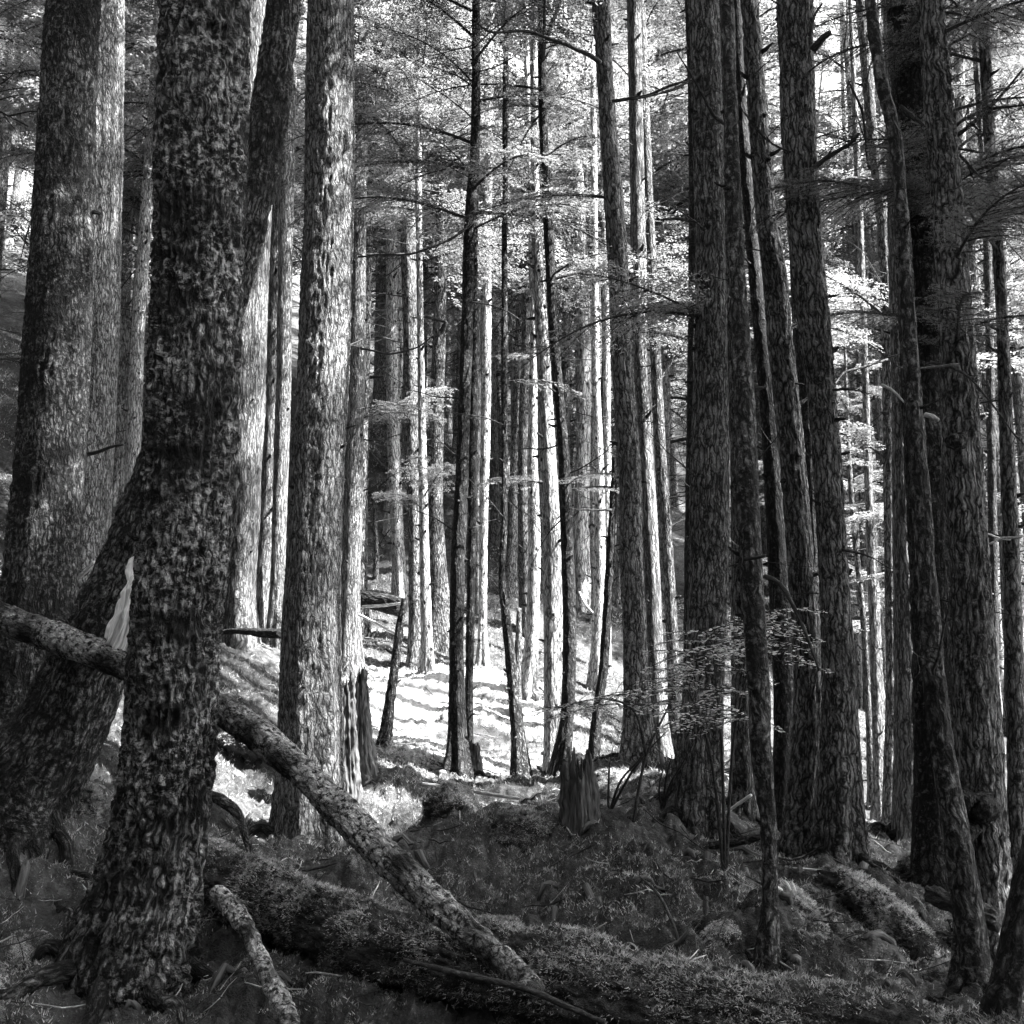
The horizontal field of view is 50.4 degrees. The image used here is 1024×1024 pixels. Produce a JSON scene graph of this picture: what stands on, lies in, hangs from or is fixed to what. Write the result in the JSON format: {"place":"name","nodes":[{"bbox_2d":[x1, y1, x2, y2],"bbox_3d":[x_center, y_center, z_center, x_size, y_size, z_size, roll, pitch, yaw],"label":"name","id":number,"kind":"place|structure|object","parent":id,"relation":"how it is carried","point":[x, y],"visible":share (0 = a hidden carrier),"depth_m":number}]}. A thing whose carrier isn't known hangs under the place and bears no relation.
{"place":"outdoors","nodes":[
{"label":"outdoors","id":0,"kind":"place"},
{"bbox_2d":[0,234,1023,1023],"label":"ground","id":1,"kind":"structure","parent":0,"point":[244,1002],"depth_m":8.63},
{"bbox_2d":[0,64,38,142],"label":"conifer tree","id":2,"kind":"object","parent":1,"relation":"on","point":[9,126],"visible":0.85,"depth_m":11.69},
{"bbox_2d":[0,9,42,355],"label":"conifer tree","id":3,"kind":"object","parent":1,"relation":"on","point":[21,127],"visible":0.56,"depth_m":22.23},
{"bbox_2d":[0,0,100,780],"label":"conifer tree","id":4,"kind":"object","parent":1,"relation":"on","point":[41,553],"visible":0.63,"depth_m":10.19},
{"bbox_2d":[0,0,127,359],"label":"conifer tree","id":5,"kind":"object","parent":1,"relation":"on","point":[5,146],"visible":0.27,"depth_m":25.06},
{"bbox_2d":[0,0,152,445],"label":"conifer tree","id":6,"kind":"object","parent":1,"relation":"on","point":[21,213],"visible":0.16,"depth_m":22.79},
{"bbox_2d":[0,0,157,411],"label":"conifer tree","id":7,"kind":"object","parent":1,"relation":"on","point":[21,72],"visible":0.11,"depth_m":21.16},
{"bbox_2d":[27,0,153,329],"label":"conifer tree","id":8,"kind":"object","parent":1,"relation":"on","point":[135,233],"visible":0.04,"depth_m":24.91},
{"bbox_2d":[77,781,109,829],"bbox_3d":[-3.299,2.392,8.402,0.431,0.604,0.439,0,-10,0],"label":"moss hummock","id":9,"kind":"object","parent":1,"relation":"on","point":[92,803],"visible":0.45,"depth_m":8.36},
{"bbox_2d":[78,0,124,593],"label":"conifer tree","id":10,"kind":"object","parent":1,"relation":"on","point":[100,448],"visible":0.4,"depth_m":14.57},
{"bbox_2d":[0,0,250,1023],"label":"conifer tree","id":11,"kind":"object","parent":1,"relation":"on","point":[134,914],"visible":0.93,"depth_m":6.87},
{"bbox_2d":[112,2,151,506],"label":"conifer tree","id":12,"kind":"object","parent":1,"relation":"on","point":[118,477],"visible":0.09,"depth_m":24.82},
{"bbox_2d":[122,1,159,487],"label":"conifer tree","id":13,"kind":"object","parent":1,"relation":"on","point":[133,410],"visible":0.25,"depth_m":20.98},
{"bbox_2d":[0,0,297,447],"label":"conifer tree","id":14,"kind":"object","parent":1,"relation":"on","point":[128,257],"visible":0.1,"depth_m":22.04},
{"bbox_2d":[0,0,301,893],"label":"conifer tree","id":15,"kind":"object","parent":1,"relation":"on","point":[54,732],"visible":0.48,"depth_m":8.10},
{"bbox_2d":[121,0,306,367],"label":"conifer tree","id":16,"kind":"object","parent":1,"relation":"on","point":[140,96],"visible":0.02,"depth_m":21.75},
{"bbox_2d":[212,791,253,853],"bbox_3d":[-2.250,2.452,8.610,0.486,0.493,0.260,0,-10,0],"label":"dead branch","id":17,"kind":"object","parent":1,"relation":"on","point":[228,805],"visible":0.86,"depth_m":8.58},
{"bbox_2d":[216,714,264,763],"bbox_3d":[-2.950,2.558,12.330,0.771,0.579,0.646,0,-10,0],"label":"fallen log","id":18,"kind":"object","parent":1,"relation":"on","point":[228,742],"visible":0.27,"depth_m":12.11},
{"bbox_2d":[222,0,271,652],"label":"conifer tree","id":19,"kind":"object","parent":1,"relation":"on","point":[240,606],"visible":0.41,"depth_m":15.20},
{"bbox_2d":[209,885,300,1023],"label":"dead branch","id":20,"kind":"object","parent":1,"relation":"on","point":[229,905],"visible":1,"depth_m":5.09},
{"bbox_2d":[256,184,277,642],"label":"conifer tree","id":21,"kind":"object","parent":1,"relation":"on","point":[263,571],"visible":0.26,"depth_m":16.80},
{"bbox_2d":[0,601,545,998],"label":"fallen log","id":22,"kind":"object","parent":1,"relation":"on","point":[369,840],"visible":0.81,"depth_m":6.18},
{"bbox_2d":[263,33,297,649],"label":"conifer tree","id":23,"kind":"object","parent":1,"relation":"on","point":[283,350],"visible":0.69,"depth_m":16.72},
{"bbox_2d":[248,0,382,847],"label":"conifer tree","id":24,"kind":"object","parent":1,"relation":"on","point":[310,721],"visible":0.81,"depth_m":11.10},
{"bbox_2d":[145,0,523,639],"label":"conifer tree","id":25,"kind":"object","parent":1,"relation":"on","point":[366,627],"visible":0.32,"depth_m":19.71},
{"bbox_2d":[342,670,363,803],"bbox_3d":[-1.735,2.517,11.727,0.468,1.640,0.443,0,-10,0],"label":"stump","id":26,"kind":"object","parent":1,"relation":"on","point":[354,788],"visible":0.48,"depth_m":11.66},
{"bbox_2d":[355,666,378,785],"bbox_3d":[-1.697,2.462,12.276,0.707,1.509,0.696,0,-10,0],"label":"stump","id":27,"kind":"object","parent":1,"relation":"on","point":[368,765],"visible":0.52,"depth_m":12.17},
{"bbox_2d":[360,590,407,616],"bbox_3d":[-2.107,1.458,17.418,0.898,0.476,0.627,0,-10,0],"label":"fallen log","id":28,"kind":"object","parent":1,"relation":"on","point":[370,598],"visible":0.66,"depth_m":17.31},
{"bbox_2d":[375,598,406,748],"bbox_3d":[-1.530,2.233,13.415,0.435,2.350,0.330,0,-10,0],"label":"snag","id":29,"kind":"object","parent":1,"relation":"on","point":[385,736],"visible":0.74,"depth_m":13.39},
{"bbox_2d":[294,0,493,676],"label":"conifer tree","id":30,"kind":"object","parent":1,"relation":"on","point":[353,660],"visible":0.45,"depth_m":17.48},
{"bbox_2d":[368,4,446,602],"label":"conifer tree","id":31,"kind":"object","parent":1,"relation":"on","point":[399,586],"visible":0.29,"depth_m":21.33},
{"bbox_2d":[370,113,453,412],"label":"conifer tree","id":32,"kind":"object","parent":1,"relation":"on","point":[376,382],"visible":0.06,"depth_m":32.17},
{"bbox_2d":[294,0,539,670],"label":"conifer tree","id":33,"kind":"object","parent":1,"relation":"on","point":[409,291],"visible":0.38,"depth_m":18.60},
{"bbox_2d":[372,1,482,513],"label":"conifer tree","id":34,"kind":"object","parent":1,"relation":"on","point":[404,489],"visible":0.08,"depth_m":25.59},
{"bbox_2d":[294,0,565,674],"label":"conifer tree","id":35,"kind":"object","parent":1,"relation":"on","point":[426,661],"visible":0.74,"depth_m":17.25},
{"bbox_2d":[428,247,459,485],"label":"conifer tree","id":36,"kind":"object","parent":1,"relation":"on","point":[454,446],"visible":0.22,"depth_m":27.86},
{"bbox_2d":[421,779,476,818],"bbox_3d":[-0.592,2.724,10.168,0.556,0.447,0.517,0,-10,0],"label":"moss hummock","id":37,"kind":"object","parent":1,"relation":"on","point":[449,795],"visible":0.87,"depth_m":10.03},
{"bbox_2d":[368,0,550,653],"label":"conifer tree","id":38,"kind":"object","parent":1,"relation":"on","point":[440,601],"visible":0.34,"depth_m":19.53},
{"bbox_2d":[0,470,918,1023],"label":"undergrowth","id":39,"kind":"object","parent":1,"relation":"on","point":[726,920],"visible":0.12,"depth_m":7.73},
{"bbox_2d":[369,5,555,536],"bbox_3d":[-1.793,-10.761,25.559,5.457,24.005,5.070,-2,-9,20],"label":"conifer tree","id":40,"kind":"object","parent":1,"relation":"on","point":[386,525],"visible":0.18,"depth_m":24.52},
{"bbox_2d":[280,0,649,780],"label":"conifer tree","id":41,"kind":"object","parent":1,"relation":"on","point":[458,758],"visible":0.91,"depth_m":13.66},
{"bbox_2d":[465,35,481,742],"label":"conifer tree","id":42,"kind":"object","parent":1,"relation":"on","point":[470,600],"visible":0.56,"depth_m":13.73},
{"bbox_2d":[371,5,591,546],"bbox_3d":[-0.588,-10.011,26.837,5.812,23.046,5.549,1,-13,-15],"label":"conifer tree","id":43,"kind":"object","parent":1,"relation":"on","point":[494,537],"visible":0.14,"depth_m":25.14},
{"bbox_2d":[424,1,550,667],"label":"conifer tree","id":44,"kind":"object","parent":1,"relation":"on","point":[482,637],"visible":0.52,"depth_m":18.95},
{"bbox_2d":[389,1,587,614],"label":"conifer tree","id":45,"kind":"object","parent":1,"relation":"on","point":[429,241],"visible":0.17,"depth_m":21.84},
{"bbox_2d":[383,3,602,403],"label":"conifer tree","id":46,"kind":"object","parent":1,"relation":"on","point":[457,364],"visible":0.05,"depth_m":28.23},
{"bbox_2d":[419,0,588,777],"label":"conifer tree","id":47,"kind":"object","parent":1,"relation":"on","point":[520,761],"visible":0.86,"depth_m":13.16},
{"bbox_2d":[403,958,605,1023],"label":"stick","id":48,"kind":"object","parent":1,"relation":"on","point":[514,986],"visible":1,"depth_m":4.90},
{"bbox_2d":[0,328,1023,1023],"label":"moss carpet","id":49,"kind":"object","parent":1,"relation":"on","point":[492,766],"visible":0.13,"depth_m":8.55},
{"bbox_2d":[0,493,1023,1023],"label":"forest litter","id":50,"kind":"object","parent":1,"relation":"on","point":[222,971],"visible":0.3,"depth_m":7.50},
{"bbox_2d":[485,806,556,853],"bbox_3d":[0.100,2.724,9.174,0.669,0.463,0.633,0,-10,0],"label":"moss hummock","id":51,"kind":"object","parent":1,"relation":"on","point":[522,829],"visible":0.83,"depth_m":8.99},
{"bbox_2d":[489,25,557,544],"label":"conifer tree","id":52,"kind":"object","parent":1,"relation":"on","point":[512,348],"visible":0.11,"depth_m":25.76},
{"bbox_2d":[460,3,594,701],"bbox_3d":[0.153,-3.758,16.622,2.633,13.625,1.912,0,-10,0],"label":"conifer tree","id":53,"kind":"object","parent":1,"relation":"on","point":[529,685],"visible":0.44,"depth_m":16.12},
{"bbox_2d":[414,0,651,637],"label":"conifer tree","id":54,"kind":"object","parent":1,"relation":"on","point":[523,397],"visible":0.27,"depth_m":21.25},
{"bbox_2d":[381,1,687,775],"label":"conifer tree","id":55,"kind":"object","parent":1,"relation":"on","point":[552,614],"visible":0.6,"depth_m":14.05},
{"bbox_2d":[386,0,687,778],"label":"conifer tree","id":56,"kind":"object","parent":1,"relation":"on","point":[564,739],"visible":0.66,"depth_m":13.62},
{"bbox_2d":[491,46,583,598],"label":"conifer tree","id":57,"kind":"object","parent":1,"relation":"on","point":[511,559],"visible":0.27,"depth_m":22.20},
{"bbox_2d":[542,127,590,505],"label":"conifer tree","id":58,"kind":"object","parent":1,"relation":"on","point":[566,376],"visible":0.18,"depth_m":26.08},
{"bbox_2d":[491,2,666,524],"bbox_3d":[1.534,-6.961,25.877,4.402,18.102,3.260,0,-10,0],"label":"conifer tree","id":59,"kind":"object","parent":1,"relation":"on","point":[587,220],"visible":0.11,"depth_m":25.72},
{"bbox_2d":[558,743,602,837],"bbox_3d":[0.572,2.480,9.193,0.618,1.049,0.624,0,-10,0],"label":"stump","id":60,"kind":"object","parent":1,"relation":"on","point":[579,801],"visible":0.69,"depth_m":9.12},
{"bbox_2d":[558,134,618,622],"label":"conifer tree","id":61,"kind":"object","parent":1,"relation":"on","point":[591,535],"visible":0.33,"depth_m":22.36},
{"bbox_2d":[568,457,618,759],"bbox_3d":[0.982,1.326,12.707,0.697,4.140,0.749,0,-10,0],"label":"snag","id":62,"kind":"object","parent":1,"relation":"on","point":[596,718],"visible":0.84,"depth_m":12.93},
{"bbox_2d":[442,0,747,773],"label":"conifer tree","id":63,"kind":"object","parent":1,"relation":"on","point":[634,628],"visible":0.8,"depth_m":12.54},
{"bbox_2d":[585,8,608,690],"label":"conifer tree","id":64,"kind":"object","parent":1,"relation":"on","point":[598,525],"visible":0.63,"depth_m":18.35},
{"bbox_2d":[570,0,630,608],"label":"conifer tree","id":65,"kind":"object","parent":1,"relation":"on","point":[617,602],"visible":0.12,"depth_m":23.42},
{"bbox_2d":[517,0,688,674],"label":"conifer tree","id":66,"kind":"object","parent":1,"relation":"on","point":[607,429],"visible":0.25,"depth_m":20.73},
{"bbox_2d":[202,832,1023,1023],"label":"fallen log","id":67,"kind":"object","parent":1,"relation":"on","point":[602,976],"visible":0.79,"depth_m":5.53},
{"bbox_2d":[539,0,688,465],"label":"conifer tree","id":68,"kind":"object","parent":1,"relation":"on","point":[665,79],"visible":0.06,"depth_m":27.55},
{"bbox_2d":[528,677,713,821],"bbox_3d":[0.921,1.961,8.699,1.569,1.306,0.968,0,-10,0],"label":"shrub","id":69,"kind":"object","parent":1,"relation":"on","point":[612,699],"visible":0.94,"depth_m":8.92},
{"bbox_2d":[469,0,779,612],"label":"conifer tree","id":70,"kind":"object","parent":1,"relation":"on","point":[582,567],"visible":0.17,"depth_m":23.03},
{"bbox_2d":[585,717,673,808],"bbox_3d":[1.044,2.175,9.526,0.800,0.984,0.631,0,-10,0],"label":"sapling cluster","id":71,"kind":"object","parent":1,"relation":"on","point":[614,801],"visible":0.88,"depth_m":9.55},
{"bbox_2d":[498,0,791,597],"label":"conifer tree","id":72,"kind":"object","parent":1,"relation":"on","point":[666,377],"visible":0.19,"depth_m":28.60},
{"bbox_2d":[611,59,687,634],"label":"conifer tree","id":73,"kind":"object","parent":1,"relation":"on","point":[651,421],"visible":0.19,"depth_m":23.24},
{"bbox_2d":[514,0,821,848],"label":"conifer tree","id":74,"kind":"object","parent":1,"relation":"on","point":[692,798],"visible":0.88,"depth_m":9.73},
{"bbox_2d":[587,0,749,755],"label":"conifer tree","id":75,"kind":"object","parent":1,"relation":"on","point":[665,531],"visible":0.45,"depth_m":15.36},
{"bbox_2d":[584,0,753,758],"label":"conifer tree","id":76,"kind":"object","parent":1,"relation":"on","point":[651,567],"visible":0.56,"depth_m":13.44},
{"bbox_2d":[513,13,831,599],"bbox_3d":[4.535,-12.864,31.971,8.488,32.276,8.394,-8,-13,42],"label":"conifer tree","id":77,"kind":"object","parent":1,"relation":"on","point":[678,413],"visible":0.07,"depth_m":29.80},
{"bbox_2d":[658,87,686,508],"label":"conifer tree","id":78,"kind":"object","parent":1,"relation":"on","point":[673,483],"visible":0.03,"depth_m":54.49},
{"bbox_2d":[679,0,695,670],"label":"conifer tree","id":79,"kind":"object","parent":1,"relation":"on","point":[691,330],"visible":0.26,"depth_m":12.49},
{"bbox_2d":[544,0,868,658],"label":"conifer tree","id":80,"kind":"object","parent":1,"relation":"on","point":[677,157],"visible":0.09,"depth_m":24.96},
{"bbox_2d":[561,0,885,533],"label":"conifer tree","id":81,"kind":"object","parent":1,"relation":"on","point":[764,30],"visible":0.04,"depth_m":27.64},
{"bbox_2d":[630,607,831,871],"bbox_3d":[1.574,1.674,7.562,1.503,2.052,1.393,0,-10,0],"label":"shrub","id":82,"kind":"object","parent":1,"relation":"on","point":[724,844],"visible":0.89,"depth_m":7.76},
{"bbox_2d":[639,0,843,831],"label":"conifer tree","id":83,"kind":"object","parent":1,"relation":"on","point":[783,679],"visible":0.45,"depth_m":10.54},
{"bbox_2d":[671,0,820,973],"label":"conifer tree","id":84,"kind":"object","parent":1,"relation":"on","point":[767,951],"visible":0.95,"depth_m":6.62},
{"bbox_2d":[676,0,835,821],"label":"conifer tree","id":85,"kind":"object","parent":1,"relation":"on","point":[742,783],"visible":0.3,"depth_m":10.44},
{"bbox_2d":[652,9,880,499],"bbox_3d":[7.634,-14.087,33.203,8.932,37.735,9.022,1,-9,4],"label":"conifer tree","id":86,"kind":"object","parent":1,"relation":"on","point":[781,152],"visible":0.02,"depth_m":31.86},
{"bbox_2d":[675,36,879,660],"bbox_3d":[7.624,-9.303,32.059,6.319,28.662,5.488,2,-12,-11],"label":"conifer tree","id":87,"kind":"object","parent":1,"relation":"on","point":[764,542],"visible":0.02,"depth_m":29.81},
{"bbox_2d":[683,26,882,593],"bbox_3d":[7.289,-6.392,29.072,6.437,23.712,5.560,-4,-10,22],"label":"conifer tree","id":88,"kind":"object","parent":1,"relation":"on","point":[757,419],"visible":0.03,"depth_m":28.29},
{"bbox_2d":[674,0,898,858],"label":"conifer tree","id":89,"kind":"object","parent":1,"relation":"on","point":[793,841],"visible":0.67,"depth_m":9.85},
{"bbox_2d":[782,180,820,640],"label":"conifer tree","id":90,"kind":"object","parent":1,"relation":"on","point":[804,412],"visible":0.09,"depth_m":12.27},
{"bbox_2d":[778,878,829,939],"bbox_3d":[1.849,2.585,6.857,0.301,0.450,0.911,0,-10,0],"label":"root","id":91,"kind":"object","parent":1,"relation":"on","point":[799,897],"visible":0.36,"depth_m":6.95},
{"bbox_2d":[700,0,917,884],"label":"conifer tree","id":92,"kind":"object","parent":1,"relation":"on","point":[838,828],"visible":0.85,"depth_m":9.43},
{"bbox_2d":[763,289,884,808],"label":"young tree","id":93,"kind":"object","parent":1,"relation":"on","point":[860,580],"visible":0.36,"depth_m":15.64},
{"bbox_2d":[783,37,880,711],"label":"conifer tree","id":94,"kind":"object","parent":1,"relation":"on","point":[862,535],"visible":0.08,"depth_m":27.28},
{"bbox_2d":[816,43,883,710],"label":"conifer tree","id":95,"kind":"object","parent":1,"relation":"on","point":[858,653],"visible":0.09,"depth_m":28.16},
{"bbox_2d":[837,32,885,696],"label":"conifer tree","id":96,"kind":"object","parent":1,"relation":"on","point":[880,579],"visible":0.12,"depth_m":25.87},
{"bbox_2d":[848,0,883,821],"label":"conifer tree","id":97,"kind":"object","parent":1,"relation":"on","point":[877,743],"visible":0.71,"depth_m":15.05},
{"bbox_2d":[813,862,938,959],"bbox_3d":[2.388,2.619,7.262,0.440,0.398,1.494,0,-10,0],"label":"fallen log","id":98,"kind":"object","parent":1,"relation":"on","point":[900,922],"visible":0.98,"depth_m":7.04},
{"bbox_2d":[741,0,1022,719],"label":"conifer tree","id":99,"kind":"object","parent":1,"relation":"on","point":[829,162],"visible":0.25,"depth_m":23.72},
{"bbox_2d":[743,0,1023,891],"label":"conifer tree","id":100,"kind":"object","parent":1,"relation":"on","point":[927,860],"visible":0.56,"depth_m":9.28},
{"bbox_2d":[744,0,1023,643],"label":"conifer tree","id":101,"kind":"object","parent":1,"relation":"on","point":[961,101],"visible":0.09,"depth_m":23.99},
{"bbox_2d":[747,0,1023,823],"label":"conifer tree","id":102,"kind":"object","parent":1,"relation":"on","point":[883,300],"visible":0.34,"depth_m":14.33},
{"bbox_2d":[866,0,913,842],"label":"conifer tree","id":103,"kind":"object","parent":1,"relation":"on","point":[897,828],"visible":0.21,"depth_m":11.41},
{"bbox_2d":[756,0,1023,639],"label":"conifer tree","id":104,"kind":"object","parent":1,"relation":"on","point":[877,382],"visible":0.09,"depth_m":25.06},
{"bbox_2d":[805,0,1023,868],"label":"conifer tree","id":105,"kind":"object","parent":1,"relation":"on","point":[1010,536],"visible":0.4,"depth_m":9.23},
{"bbox_2d":[862,0,992,1004],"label":"conifer tree","id":106,"kind":"object","parent":1,"relation":"on","point":[970,954],"visible":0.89,"depth_m":6.03},
{"bbox_2d":[831,0,1023,639],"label":"conifer tree","id":107,"kind":"object","parent":1,"relation":"on","point":[975,269],"visible":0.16,"depth_m":24.80},
{"bbox_2d":[836,0,1023,651],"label":"conifer tree","id":108,"kind":"object","parent":1,"relation":"on","point":[1017,381],"visible":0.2,"depth_m":25.89},
{"bbox_2d":[845,2,1023,736],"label":"conifer tree","id":109,"kind":"object","parent":1,"relation":"on","point":[1022,577],"visible":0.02,"depth_m":30.79},
{"bbox_2d":[874,0,1023,595],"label":"conifer tree","id":110,"kind":"object","parent":1,"relation":"on","point":[996,389],"visible":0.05,"depth_m":27.92},
{"bbox_2d":[894,0,1023,962],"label":"conifer tree","id":111,"kind":"object","parent":1,"relation":"on","point":[977,729],"visible":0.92,"depth_m":8.01},
{"bbox_2d":[923,884,1003,932],"bbox_3d":[3.014,2.638,7.244,0.414,0.252,0.496,0,-10,0],"label":"rock","id":112,"kind":"object","parent":1,"relation":"on","point":[938,897],"visible":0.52,"depth_m":7.27},
{"bbox_2d":[948,0,1022,718],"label":"conifer tree","id":113,"kind":"object","parent":1,"relation":"on","point":[991,451],"visible":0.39,"depth_m":15.20},
{"bbox_2d":[979,833,1023,1019],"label":"conifer tree","id":114,"kind":"object","parent":1,"relation":"on","point":[1004,989],"visible":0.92,"depth_m":4.51},
{"bbox_2d":[3,0,1023,315],"label":"sky","id":115,"kind":"structure","parent":0,"point":[23,184]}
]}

